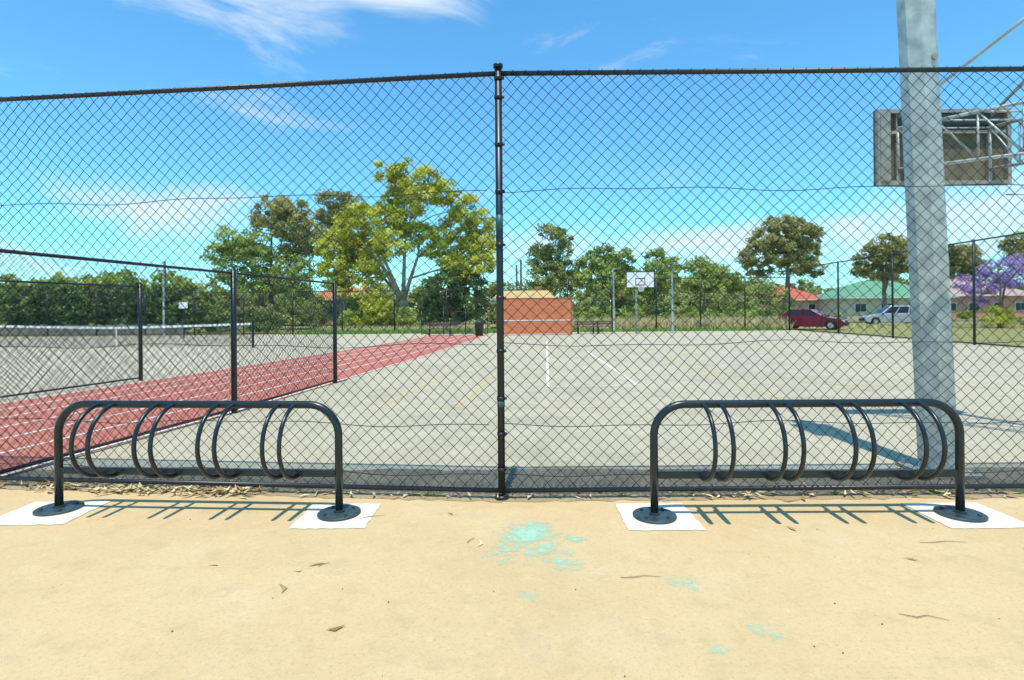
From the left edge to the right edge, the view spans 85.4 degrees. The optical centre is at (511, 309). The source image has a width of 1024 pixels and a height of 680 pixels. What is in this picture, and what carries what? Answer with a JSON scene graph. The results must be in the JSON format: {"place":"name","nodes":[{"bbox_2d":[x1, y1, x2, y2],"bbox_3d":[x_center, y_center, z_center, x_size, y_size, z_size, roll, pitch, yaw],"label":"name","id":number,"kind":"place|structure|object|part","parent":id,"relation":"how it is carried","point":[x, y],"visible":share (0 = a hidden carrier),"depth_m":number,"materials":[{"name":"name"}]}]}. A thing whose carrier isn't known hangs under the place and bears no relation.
{"place":"outdoors","nodes":[
{"label":"outdoors","id":0,"kind":"place"},
{"bbox_2d":[0,335,484,475],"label":"red running track","id":1,"kind":"structure","parent":0,"point":[350,372],"depth_m":10.89,"materials":[{"name":"red rubber"}]},
{"bbox_2d":[0,335,485,475],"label":"track lane lines","id":2,"kind":"object","parent":1,"relation":"on","point":[192,397],"visible":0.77,"depth_m":10.84,"materials":[{"name":"white"}]},
{"bbox_2d":[426,323,453,335],"bbox_3d":[-4.589,1.235,35.242,1.700,0.810,0.545,-1,0,0],"label":"park bench","id":3,"kind":"object","parent":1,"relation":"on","point":[429,325],"visible":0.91,"depth_m":35.39,"materials":[{"name":"brown wood"}]},
{"bbox_2d":[475,320,483,335],"bbox_3d":[-2.040,1.143,34.500,0.585,0.950,0.600,-1,0,0],"label":"rubbish bin","id":4,"kind":"object","parent":1,"relation":"on","point":[478,328],"visible":0.92,"depth_m":34.28,"materials":[{"name":"black plastic"}]},
{"bbox_2d":[298,328,496,334],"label":"green grass","id":5,"kind":"structure","parent":0,"point":[367,331],"depth_m":38.81,"materials":[{"name":"green plant"}]},
{"bbox_2d":[315,324,485,331],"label":"dry grass","id":6,"kind":"structure","parent":0,"point":[388,327],"depth_m":40.09,"materials":[{"name":"beige plant"}]},
{"bbox_2d":[0,489,1023,679],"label":"concrete path","id":7,"kind":"structure","parent":0,"point":[139,577],"depth_m":3.14,"materials":[{"name":"beige concrete"}]},
{"bbox_2d":[0,501,109,524],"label":"concrete pad","id":8,"kind":"object","parent":7,"relation":"on","point":[24,515],"visible":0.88,"depth_m":4.38,"materials":[{"name":"grey concrete"}]},
{"bbox_2d":[32,400,360,521],"bbox_3d":[-2.537,1.175,4.382,2.670,0.889,0.465,-1,0,4],"label":"bike rack","id":9,"kind":"object","parent":7,"relation":"on","point":[339,510],"visible":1,"depth_m":4.37,"materials":[{"name":"black metal"}]},
{"bbox_2d":[288,503,380,528],"bbox_3d":[-1.365,1.608,4.340,0.574,0.001,0.534,-1,0,0],"label":"concrete pad","id":10,"kind":"object","parent":7,"relation":"on","point":[308,519],"visible":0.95,"depth_m":4.24,"materials":[{"name":"grey concrete"}]},
{"bbox_2d":[0,482,1023,502],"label":"dirt verge","id":11,"kind":"structure","parent":7,"relation":"on","point":[795,496],"depth_m":4.74,"materials":[{"name":"brown soil"}]},
{"bbox_2d":[0,478,1019,499],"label":"fallen leaves","id":12,"kind":"object","parent":11,"relation":"on","point":[232,489],"visible":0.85,"depth_m":4.87,"materials":[{"name":"beige plant"}]},
{"bbox_2d":[52,479,1023,495],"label":"weeds","id":13,"kind":"object","parent":11,"relation":"on","point":[834,491],"visible":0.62,"depth_m":4.75,"materials":[{"name":"green plant"}]},
{"bbox_2d":[52,519,1023,676],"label":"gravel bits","id":14,"kind":"object","parent":7,"relation":"on","point":[575,589],"visible":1,"depth_m":2.93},
{"bbox_2d":[494,521,777,651],"bbox_3d":[0.564,1.592,3.325,2.100,0.001,2.050,-1,0,0],"label":"paint splatter","id":15,"kind":"object","parent":7,"relation":"on","point":[523,534],"visible":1,"depth_m":3.91,"materials":[{"name":"green paint"}]},
{"bbox_2d":[319,515,961,619],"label":"twigs","id":16,"kind":"object","parent":7,"relation":"on","point":[660,576],"visible":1,"depth_m":3.31,"materials":[{"name":"brown wood"}]},
{"bbox_2d":[616,503,705,530],"bbox_3d":[1.117,1.586,4.271,0.565,0.001,0.577,-1,0,0],"label":"concrete pad","id":17,"kind":"object","parent":7,"relation":"on","point":[686,520],"visible":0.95,"depth_m":4.19,"materials":[{"name":"grey concrete"}]},
{"bbox_2d":[633,398,988,524],"bbox_3d":[2.254,1.133,4.182,2.659,0.889,0.465,-1,0,0],"label":"bike rack","id":18,"kind":"object","parent":7,"relation":"on","point":[654,513],"visible":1,"depth_m":4.22,"materials":[{"name":"black metal"}]},
{"bbox_2d":[901,502,1023,528],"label":"concrete pad","id":19,"kind":"object","parent":7,"relation":"on","point":[997,519],"visible":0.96,"depth_m":4.17,"materials":[{"name":"grey concrete"}]},
{"bbox_2d":[0,311,1023,494],"bbox_3d":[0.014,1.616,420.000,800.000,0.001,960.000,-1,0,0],"label":"ground","id":20,"kind":"structure","parent":0,"point":[959,332],"depth_m":38.10,"materials":[{"name":"green plant"}]},
{"bbox_2d":[0,323,182,334],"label":"rendered wall","id":21,"kind":"structure","parent":20,"relation":"on","point":[160,331],"depth_m":41.40,"materials":[{"name":"beige paint"}]},
{"bbox_2d":[0,280,210,327],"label":"clipped hedge","id":22,"kind":"object","parent":20,"relation":"on","point":[43,311],"visible":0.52,"depth_m":42.95,"materials":[{"name":"green plant"}]},
{"bbox_2d":[0,268,322,320],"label":"distant tree line","id":23,"kind":"object","parent":20,"relation":"on","point":[57,278],"visible":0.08,"depth_m":67.03,"materials":[{"name":"green plant"}]},
{"bbox_2d":[163,261,165,306],"bbox_3d":[-35.014,-1.494,56.000,0.314,6.800,0.314,-1,0,0],"label":"utility pole","id":24,"kind":"object","parent":20,"relation":"on","point":[164,262],"visible":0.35,"depth_m":55.91,"materials":[{"name":"grey metal"}]},
{"bbox_2d":[155,302,277,332],"bbox_3d":[-22.331,0.623,41.770,9.213,2.400,2.581,-1,0,0],"label":"shrub row","id":25,"kind":"object","parent":20,"relation":"on","point":[269,318],"visible":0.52,"depth_m":41.67,"materials":[{"name":"green plant"}]},
{"bbox_2d":[0,289,496,335],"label":"court boundary fence","id":26,"kind":"object","parent":20,"relation":"on","point":[341,295],"visible":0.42,"depth_m":39.25,"materials":[{"name":"black metal"}]},
{"bbox_2d":[178,296,330,331],"bbox_3d":[-21.046,0.347,44.855,12.407,3.004,3.990,-1,0,0],"label":"shrub row","id":27,"kind":"object","parent":20,"relation":"on","point":[279,313],"visible":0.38,"depth_m":44.74,"materials":[{"name":"green plant"}]},
{"bbox_2d":[198,224,317,324],"bbox_3d":[-22.184,-2.932,49.014,10.498,9.468,4.712,-1,0,0],"label":"gum tree","id":28,"kind":"object","parent":20,"relation":"on","point":[252,253],"visible":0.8,"depth_m":48.36,"materials":[{"name":"green plant"}]},
{"bbox_2d":[247,193,327,329],"bbox_3d":[-20.100,-4.290,49.964,7.108,12.143,4.676,-1,0,0],"label":"gum tree","id":29,"kind":"object","parent":20,"relation":"on","point":[282,208],"visible":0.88,"depth_m":49.10,"materials":[{"name":"green plant"}]},
{"bbox_2d":[312,189,367,325],"bbox_3d":[-18.240,-5.619,59.734,7.323,14.836,5.528,-1,0,0],"label":"gum tree","id":30,"kind":"object","parent":20,"relation":"on","point":[339,207],"visible":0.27,"depth_m":59.18,"materials":[{"name":"green plant"}]},
{"bbox_2d":[304,300,384,323],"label":"walls","id":31,"kind":"structure","parent":20,"relation":"on","point":[329,313],"depth_m":68.00,"materials":[{"name":"brick"}]},
{"bbox_2d":[314,285,364,298],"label":"roof","id":32,"kind":"structure","parent":31,"relation":"on","point":[354,288],"depth_m":69.34,"materials":[{"name":"orange tile"}]},
{"bbox_2d":[347,282,393,327],"bbox_3d":[-10.582,-0.141,42.039,3.562,3.797,2.984,-1,0,0],"label":"yellow green shrub","id":33,"kind":"object","parent":20,"relation":"on","point":[381,313],"visible":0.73,"depth_m":41.57,"materials":[{"name":"green plant"}]},
{"bbox_2d":[337,307,431,328],"bbox_3d":[-9.972,0.676,42.980,7.664,2.167,3.314,-1,0,0],"label":"shrub row","id":34,"kind":"object","parent":20,"relation":"on","point":[408,319],"visible":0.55,"depth_m":42.66,"materials":[{"name":"green plant"}]},
{"bbox_2d":[0,278,783,325],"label":"distant tree line","id":35,"kind":"object","parent":20,"relation":"on","point":[577,299],"visible":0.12,"depth_m":62.88,"materials":[{"name":"green plant"}]},
{"bbox_2d":[312,157,503,326],"bbox_3d":[-8.402,-5.145,45.135,15.771,13.647,7.602,-1,0,0],"label":"gum tree","id":36,"kind":"object","parent":20,"relation":"on","point":[419,238],"visible":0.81,"depth_m":44.24,"materials":[{"name":"green plant"}]},
{"bbox_2d":[415,260,490,325],"bbox_3d":[-4.590,-1.121,43.401,5.983,5.528,4.361,-1,0,-27],"label":"dark evergreen tree","id":37,"kind":"object","parent":20,"relation":"on","point":[450,282],"visible":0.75,"depth_m":42.65,"materials":[{"name":"green plant"}]},
{"bbox_2d":[0,330,1023,493],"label":"asphalt court","id":38,"kind":"object","parent":20,"relation":"on","point":[379,384],"visible":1,"depth_m":9.75,"materials":[{"name":"grey asphalt"}]},
{"bbox_2d":[0,280,142,397],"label":"side fence","id":39,"kind":"object","parent":38,"relation":"on","point":[139,332],"visible":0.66,"depth_m":11.73,"materials":[{"name":"black metal"}]},
{"bbox_2d":[0,321,253,347],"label":"tennis net","id":40,"kind":"object","parent":38,"relation":"on","point":[132,328],"visible":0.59,"depth_m":25.36,"materials":[{"name":"black fabric"}]},
{"bbox_2d":[157,269,166,336],"bbox_3d":[-22.904,-0.400,36.280,0.304,4.400,0.760,-1,0,0],"label":"pole","id":41,"kind":"object","parent":38,"relation":"on","point":[162,271],"visible":0.61,"depth_m":36.45,"materials":[{"name":"metal"}]},
{"bbox_2d":[0,249,336,473],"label":"side fence","id":42,"kind":"object","parent":38,"relation":"on","point":[233,328],"visible":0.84,"depth_m":7.67,"materials":[{"name":"black metal"}]},
{"bbox_2d":[179,301,187,337],"bbox_3d":[-20.395,0.628,34.486,0.550,2.300,0.102,-1,0,0],"label":"court sign","id":43,"kind":"object","parent":38,"relation":"on","point":[185,304],"visible":0.73,"depth_m":34.45,"materials":[{"name":"white metal"}]},
{"bbox_2d":[421,310,487,334],"bbox_3d":[-3.792,0.878,36.600,4.475,1.610,0.057,0,0,5],"label":"court fence","id":44,"kind":"object","parent":38,"relation":"on","point":[443,333],"visible":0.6,"depth_m":36.58,"materials":[{"name":"black metal"}]},
{"bbox_2d":[0,467,1023,493],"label":"asphalt strip","id":45,"kind":"object","parent":38,"relation":"on","point":[515,482],"visible":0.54,"depth_m":5.21,"materials":[{"name":"grey asphalt"}]},
{"bbox_2d":[895,0,985,478],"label":"light pole","id":46,"kind":"object","parent":45,"relation":"on","point":[917,33],"visible":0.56,"depth_m":5.26,"materials":[{"name":"metal"}]},
{"bbox_2d":[3,333,1023,386],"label":"white court lines","id":47,"kind":"object","parent":38,"relation":"on","point":[547,377],"visible":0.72,"depth_m":17.47,"materials":[{"name":"white paint"}]},
{"bbox_2d":[504,298,570,334],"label":"wall","id":48,"kind":"structure","parent":38,"relation":"on","point":[543,328],"depth_m":34.78,"materials":[{"name":"orange brick"}]},
{"bbox_2d":[504,320,555,334],"bbox_3d":[1.560,1.096,34.780,4.100,0.910,0.012,-1,0,0],"label":"white line","id":49,"kind":"object","parent":48,"relation":"attached to","point":[525,320],"visible":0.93,"depth_m":34.77,"materials":[{"name":"paint"}]},
{"bbox_2d":[506,298,571,334],"bbox_3d":[1.554,0.423,34.900,4.450,2.328,0.270,-1,0,0],"label":"coping","id":50,"kind":"object","parent":48,"relation":"attached to","point":[543,298],"visible":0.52,"depth_m":34.77,"materials":[{"name":"brick"}]},
{"bbox_2d":[574,321,601,333],"bbox_3d":[4.910,1.152,35.843,1.700,0.810,0.545,-1,0,0],"label":"park bench","id":51,"kind":"object","parent":38,"relation":"on","point":[577,323],"visible":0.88,"depth_m":36.06,"materials":[{"name":"wood"}]},
{"bbox_2d":[592,321,616,332],"bbox_3d":[6.010,1.143,36.542,1.700,0.810,0.545,-1,0,0],"label":"park bench","id":52,"kind":"object","parent":38,"relation":"on","point":[607,326],"visible":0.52,"depth_m":36.69,"materials":[{"name":"brown wood"}]},
{"bbox_2d":[613,268,615,333],"bbox_3d":[6.595,-0.558,35.780,0.304,4.200,0.760,-1,0,0],"label":"net post","id":53,"kind":"object","parent":38,"relation":"on","point":[613,303],"visible":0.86,"depth_m":35.95,"materials":[{"name":"metal"}]},
{"bbox_2d":[626,271,654,332],"bbox_3d":[7.946,-0.444,35.209,1.511,3.950,1.596,0,0,-35],"label":"basketball hoop","id":54,"kind":"object","parent":38,"relation":"on","point":[635,280],"visible":0.9,"depth_m":34.98,"materials":[{"name":"metal"}]},
{"bbox_2d":[670,271,675,332],"bbox_3d":[10.396,-0.491,35.780,0.304,4.000,0.760,-1,0,0],"label":"net post","id":55,"kind":"object","parent":38,"relation":"on","point":[672,325],"visible":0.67,"depth_m":35.96,"materials":[{"name":"metal"}]},
{"bbox_2d":[380,338,1020,407],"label":"yellow court lines","id":56,"kind":"object","parent":38,"relation":"on","point":[626,347],"visible":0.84,"depth_m":11.69,"materials":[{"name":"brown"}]},
{"bbox_2d":[788,232,1023,347],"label":"court boundary fence","id":57,"kind":"object","parent":38,"relation":"on","point":[973,256],"visible":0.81,"depth_m":27.51,"materials":[{"name":"black metal"}]},
{"bbox_2d":[873,17,1023,185],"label":"basketball hoop","id":58,"kind":"object","parent":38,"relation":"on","point":[952,153],"visible":0.5,"depth_m":7.45,"materials":[{"name":"metal"}]},
{"bbox_2d":[0,62,1023,500],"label":"chain link fence","id":59,"kind":"object","parent":20,"relation":"on","point":[502,492],"visible":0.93,"depth_m":4.71,"materials":[{"name":"black metal"}]},
{"bbox_2d":[516,265,517,290],"bbox_3d":[0.535,-1.705,62.000,0.314,6.600,0.314,-1,0,0],"label":"utility pole","id":60,"kind":"object","parent":20,"relation":"on","point":[516,278],"visible":0.35,"depth_m":61.90,"materials":[{"name":"brown wood"}]},
{"bbox_2d":[520,260,521,290],"bbox_3d":[0.983,-1.909,60.000,0.314,7.000,0.314,-1,0,0],"label":"utility pole","id":61,"kind":"object","parent":20,"relation":"on","point":[520,275],"visible":0.27,"depth_m":59.89,"materials":[{"name":"brown wood"}]},
{"bbox_2d":[489,286,554,327],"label":"tan shed","id":62,"kind":"structure","parent":20,"relation":"on","point":[543,293],"depth_m":49.11,"materials":[{"name":"white paint"}]},
{"bbox_2d":[524,223,580,296],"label":"gum tree","id":63,"kind":"object","parent":20,"relation":"on","point":[544,255],"visible":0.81,"depth_m":54.56,"materials":[{"name":"green plant"}]},
{"bbox_2d":[569,242,639,313],"bbox_3d":[9.507,-2.537,53.856,8.130,8.117,4.586,-1,0,0],"label":"gum tree","id":64,"kind":"object","parent":20,"relation":"on","point":[602,263],"visible":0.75,"depth_m":53.43,"materials":[{"name":"green plant"}]},
{"bbox_2d":[610,265,639,310],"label":"gum tree","id":65,"kind":"object","parent":20,"relation":"on","point":[630,292],"visible":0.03,"depth_m":58.76,"materials":[{"name":"green plant"}]},
{"bbox_2d":[632,247,696,310],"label":"gum tree","id":66,"kind":"object","parent":20,"relation":"on","point":[666,260],"visible":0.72,"depth_m":55.41,"materials":[{"name":"green plant"}]},
{"bbox_2d":[572,300,764,320],"bbox_3d":[12.294,0.440,43.990,16.144,2.264,3.817,-1,0,0],"label":"shrub row","id":67,"kind":"object","parent":20,"relation":"on","point":[601,313],"visible":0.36,"depth_m":43.50,"materials":[{"name":"green plant"}]},
{"bbox_2d":[567,277,788,330],"bbox_3d":[11.697,-0.357,39.025,15.683,3.810,0.083,-1,0,0],"label":"court boundary fence","id":68,"kind":"object","parent":20,"relation":"on","point":[744,306],"visible":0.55,"depth_m":39.02,"materials":[{"name":"black metal"}]},
{"bbox_2d":[596,294,764,318],"bbox_3d":[13.993,0.111,46.039,14.553,2.856,3.856,-1,0,0],"label":"shrub row","id":69,"kind":"object","parent":20,"relation":"on","point":[653,310],"visible":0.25,"depth_m":45.81,"materials":[{"name":"green plant"}]},
{"bbox_2d":[565,284,798,319],"bbox_3d":[14.704,-0.393,48.046,20.412,3.863,3.893,-1,0,0],"label":"shrub row","id":70,"kind":"object","parent":20,"relation":"on","point":[716,296],"visible":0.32,"depth_m":47.70,"materials":[{"name":"green plant"}]},
{"bbox_2d":[680,255,755,314],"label":"gum tree","id":71,"kind":"object","parent":20,"relation":"on","point":[716,271],"visible":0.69,"depth_m":56.22,"materials":[{"name":"green plant"}]},
{"bbox_2d":[733,213,829,312],"bbox_3d":[24.347,-3.577,49.855,8.276,10.007,4.595,-1,0,0],"label":"dense round tree","id":72,"kind":"object","parent":20,"relation":"on","point":[786,249],"visible":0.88,"depth_m":49.24,"materials":[{"name":"green plant"}]},
{"bbox_2d":[756,300,818,318],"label":"walls","id":73,"kind":"structure","parent":20,"relation":"on","point":[803,305],"depth_m":76.00,"materials":[{"name":"brick"}]},
{"bbox_2d":[767,286,818,299],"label":"roof","id":74,"kind":"structure","parent":73,"relation":"on","point":[805,295],"depth_m":77.10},
{"bbox_2d":[779,309,848,329],"bbox_3d":[21.619,0.684,39.889,4.328,1.446,2.020,-1,0,42],"label":"red hatchback car","id":75,"kind":"object","parent":20,"relation":"on","point":[800,314],"visible":0.54,"depth_m":39.30,"materials":[{"name":"paint"}]},
{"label":"windows","id":76,"kind":"part","parent":75,"relation":"part of","materials":[{"name":"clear glass"}]},
{"bbox_2d":[665,276,1023,313],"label":"distant tree line","id":77,"kind":"object","parent":20,"relation":"on","point":[799,286],"visible":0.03,"depth_m":94.50,"materials":[{"name":"green plant"}]},
{"bbox_2d":[848,232,908,322],"bbox_3d":[37.168,-3.149,55.017,7.403,8.852,4.773,-1,0,0],"label":"dense round tree","id":78,"kind":"object","parent":20,"relation":"on","point":[897,245],"visible":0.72,"depth_m":54.44,"materials":[{"name":"green plant"}]},
{"bbox_2d":[858,305,910,323],"bbox_3d":[33.490,0.476,49.004,4.728,1.656,2.020,-1,0,14],"label":"silver wagon car","id":79,"kind":"object","parent":20,"relation":"on","point":[901,314],"visible":0.43,"depth_m":48.34,"materials":[{"name":"paint"}]},
{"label":"windows","id":80,"kind":"part","parent":79,"relation":"part of","materials":[{"name":"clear glass"}]},
{"bbox_2d":[825,310,972,318],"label":"shrub row","id":81,"kind":"object","parent":20,"relation":"on","point":[965,312],"visible":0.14,"depth_m":67.57,"materials":[{"name":"green plant"}]},
{"bbox_2d":[948,244,995,280],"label":"dense round tree","id":82,"kind":"object","parent":20,"relation":"on","point":[960,258],"visible":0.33,"depth_m":59.08,"materials":[{"name":"green plant"}]},
{"bbox_2d":[950,253,1023,327],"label":"jacaranda tree","id":83,"kind":"object","parent":20,"relation":"on","point":[979,287],"visible":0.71,"depth_m":39.89,"materials":[{"name":"purple plant"}]},
{"bbox_2d":[980,304,1023,326],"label":"shrub row","id":84,"kind":"object","parent":20,"relation":"on","point":[999,316],"visible":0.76,"depth_m":39.11,"materials":[{"name":"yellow plant"}]},
{"bbox_2d":[997,230,1023,273],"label":"dense round tree","id":85,"kind":"object","parent":20,"relation":"on","point":[1016,240],"visible":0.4,"depth_m":55.62,"materials":[{"name":"green plant"}]},
{"bbox_2d":[0,0,1023,310],"label":"sky","id":86,"kind":"structure","parent":0,"point":[48,47],"materials":[{"name":"blue"}]},
{"bbox_2d":[572,326,784,331],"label":"green grass","id":87,"kind":"structure","parent":0,"point":[694,329],"depth_m":38.70,"materials":[{"name":"green plant"}]},
{"bbox_2d":[572,315,793,329],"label":"dry grass","id":88,"kind":"structure","parent":0,"point":[691,322],"depth_m":39.72,"materials":[{"name":"plant"}]},
{"bbox_2d":[819,298,909,318],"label":"walls","id":89,"kind":"structure","parent":0,"point":[871,307],"depth_m":69.50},
{"bbox_2d":[854,303,908,311],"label":"window frames","id":90,"kind":"structure","parent":89,"relation":"attached to","point":[866,306],"depth_m":69.44,"materials":[{"name":"white paint"}]},
{"bbox_2d":[856,304,909,311],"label":"windows","id":91,"kind":"structure","parent":90,"relation":"attached to","point":[863,309],"depth_m":69.42,"materials":[{"name":"black glass"}]},
{"bbox_2d":[817,281,956,298],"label":"roof","id":92,"kind":"structure","parent":89,"relation":"on","point":[872,290],"depth_m":71.64,"materials":[{"name":"green metal"}]},
{"bbox_2d":[820,297,958,298],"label":"gutter","id":93,"kind":"object","parent":92,"relation":"attached to","point":[871,297],"visible":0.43,"depth_m":68.91,"materials":[{"name":"white paint"}]},
{"bbox_2d":[805,321,1022,327],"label":"green grass","id":94,"kind":"structure","parent":0,"point":[908,325],"depth_m":42.98,"materials":[{"name":"green plant"}]},
{"bbox_2d":[849,319,1022,321],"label":"road","id":95,"kind":"structure","parent":0,"point":[952,320],"depth_m":59.70,"materials":[{"name":"grey asphalt"}]},
{"bbox_2d":[951,296,1023,317],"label":"walls","id":96,"kind":"structure","parent":0,"point":[978,315],"depth_m":71.50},
{"bbox_2d":[950,278,1023,294],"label":"roof","id":97,"kind":"structure","parent":96,"relation":"on","point":[954,291],"depth_m":72.15,"materials":[{"name":"tile"}]},
{"bbox_2d":[953,295,1023,295],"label":"gutter","id":98,"kind":"object","parent":96,"relation":"on","point":[988,295],"visible":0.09,"depth_m":70.91,"materials":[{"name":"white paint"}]},
{"bbox_2d":[956,302,1023,314],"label":"window frames","id":99,"kind":"structure","parent":96,"relation":"attached to","point":[993,304],"depth_m":71.44,"materials":[{"name":"white paint"}]},
{"bbox_2d":[951,303,1023,316],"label":"windows","id":100,"kind":"structure","parent":99,"relation":"attached to","point":[971,306],"depth_m":71.42,"materials":[{"name":"black glass"}]}
]}

